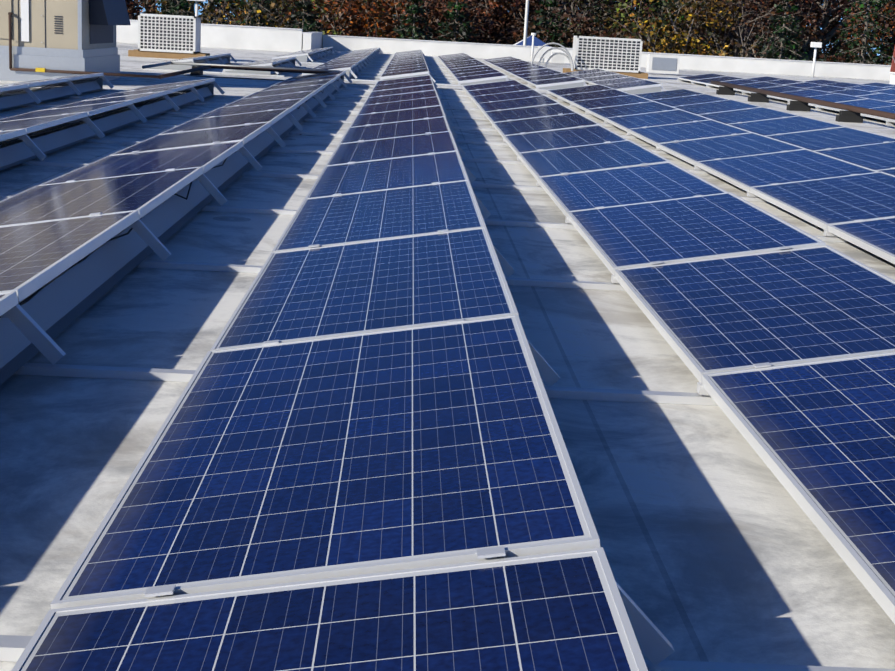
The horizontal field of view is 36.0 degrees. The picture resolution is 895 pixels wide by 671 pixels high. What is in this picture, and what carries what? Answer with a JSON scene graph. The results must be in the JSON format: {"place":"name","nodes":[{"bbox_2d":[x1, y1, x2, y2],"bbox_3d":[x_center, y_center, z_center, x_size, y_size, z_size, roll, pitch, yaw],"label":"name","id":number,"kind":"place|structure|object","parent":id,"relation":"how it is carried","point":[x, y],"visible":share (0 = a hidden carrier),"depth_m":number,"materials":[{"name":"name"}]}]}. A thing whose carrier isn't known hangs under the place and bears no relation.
{"place":"outdoors","nodes":[
{"label":"outdoors","id":0,"kind":"place"},
{"bbox_2d":[0,42,894,670],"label":"roof deck","id":1,"kind":"structure","parent":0,"point":[714,544],"depth_m":4.12,"materials":[{"name":"grey concrete"}]},
{"bbox_2d":[0,0,159,81],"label":"rooftop unit","id":2,"kind":"object","parent":1,"relation":"on","point":[43,39],"visible":1,"depth_m":20.91,"materials":[{"name":"grey metal"}]},
{"bbox_2d":[128,13,209,58],"bbox_3d":[-7.125,-7.666,35.312,1.950,1.080,0.877,3,13,-2],"label":"condenser unit","id":3,"kind":"object","parent":1,"relation":"on","point":[170,36],"visible":0.96,"depth_m":34.94,"materials":[{"name":"grey metal"}]},
{"bbox_2d":[189,0,206,15],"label":"mushroom vent","id":4,"kind":"object","parent":1,"relation":"on","point":[196,7],"visible":0.42,"depth_m":37.57,"materials":[{"name":"white metal"}]},
{"bbox_2d":[116,19,302,51],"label":"parapet","id":5,"kind":"structure","parent":1,"relation":"on","point":[250,37],"depth_m":49.30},
{"bbox_2d":[142,61,339,78],"bbox_3d":[-3.643,-4.476,23.852,3.278,0.228,5.845,3,13,-2],"label":"conduit run","id":6,"kind":"object","parent":1,"relation":"on","point":[197,69],"visible":0.77,"depth_m":26.16,"materials":[{"name":"grey metal"}]},
{"bbox_2d":[0,75,542,317],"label":"dc cables","id":7,"kind":"object","parent":1,"relation":"on","point":[42,287],"visible":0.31,"depth_m":10.89,"materials":[{"name":"black rubber"}]},
{"bbox_2d":[302,32,322,50],"bbox_3d":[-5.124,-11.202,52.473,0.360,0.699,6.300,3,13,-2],"label":"roof vent box","id":8,"kind":"object","parent":1,"relation":"on","point":[312,40],"visible":0.88,"depth_m":50.01,"materials":[{"name":"white metal"}]},
{"bbox_2d":[0,48,894,670],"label":"mounting brackets","id":9,"kind":"object","parent":1,"relation":"on","point":[42,320],"visible":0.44,"depth_m":6.92,"materials":[{"name":"silver metal"}]},
{"bbox_2d":[0,47,894,670],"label":"solar panels","id":10,"kind":"object","parent":9,"relation":"on","point":[362,461],"visible":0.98,"depth_m":4.10,"materials":[{"name":"blue glass"}]},
{"bbox_2d":[531,33,564,63],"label":"vent stack and box","id":11,"kind":"object","parent":1,"relation":"on","point":[558,58],"visible":0.83,"depth_m":52.36,"materials":[{"name":"white plastic"}]},
{"bbox_2d":[531,42,573,70],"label":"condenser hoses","id":12,"kind":"object","parent":1,"relation":"on","point":[568,56],"visible":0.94,"depth_m":39.43,"materials":[{"name":"grey plastic"}]},
{"bbox_2d":[563,36,647,78],"bbox_3d":[4.641,-8.140,40.223,2.400,1.110,0.927,3,13,-2],"label":"condenser unit","id":13,"kind":"object","parent":1,"relation":"on","point":[622,56],"visible":0.94,"depth_m":39.82,"materials":[{"name":"grey metal"}]},
{"bbox_2d":[322,35,890,79],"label":"parapet","id":14,"kind":"structure","parent":1,"relation":"on","point":[687,61],"depth_m":55.75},
{"bbox_2d":[646,54,679,73],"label":"vent","id":15,"kind":"object","parent":1,"relation":"on","point":[661,63],"visible":1,"depth_m":45.39,"materials":[{"name":"white metal"}]},
{"bbox_2d":[710,80,894,122],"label":"gas pipe run","id":16,"kind":"object","parent":1,"relation":"on","point":[850,114],"visible":1,"depth_m":25.09,"materials":[{"name":"black metal"}]},
{"bbox_2d":[810,42,821,77],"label":"sign post","id":17,"kind":"object","parent":1,"relation":"on","point":[816,44],"visible":1,"depth_m":53.54,"materials":[{"name":"white plastic"}]},
{"bbox_2d":[133,0,892,54],"label":"sky","id":18,"kind":"structure","parent":0,"point":[199,13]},
{"bbox_2d":[208,20,891,64],"bbox_3d":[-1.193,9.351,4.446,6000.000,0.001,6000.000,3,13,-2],"label":"ground","id":19,"kind":"structure","parent":0,"point":[739,54],"depth_m":1580.16,"materials":[{"name":"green plant"}]},
{"bbox_2d":[125,0,894,78],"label":"tree foliage","id":20,"kind":"object","parent":19,"relation":"on","point":[443,16],"visible":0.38,"depth_m":94.95,"materials":[{"name":"green plant"}]},
{"bbox_2d":[127,0,894,77],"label":"tree trunks and limbs","id":21,"kind":"object","parent":19,"relation":"on","point":[739,40],"visible":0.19,"depth_m":96.95,"materials":[{"name":"brown plant"}]},
{"bbox_2d":[523,0,528,45],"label":"light pole","id":22,"kind":"object","parent":19,"relation":"on","point":[526,23],"depth_m":66.67,"materials":[{"name":"grey metal"}]},
{"bbox_2d":[513,35,549,46],"bbox_3d":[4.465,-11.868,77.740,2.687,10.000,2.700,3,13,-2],"label":"canopy tent","id":23,"kind":"object","parent":19,"relation":"on","point":[538,42],"visible":0.06,"depth_m":76.12,"materials":[{"name":"blue fabric"}]},
{"bbox_2d":[889,47,894,84],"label":"chimney","id":24,"kind":"object","parent":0,"point":[892,75],"visible":0.92,"depth_m":47.80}
]}

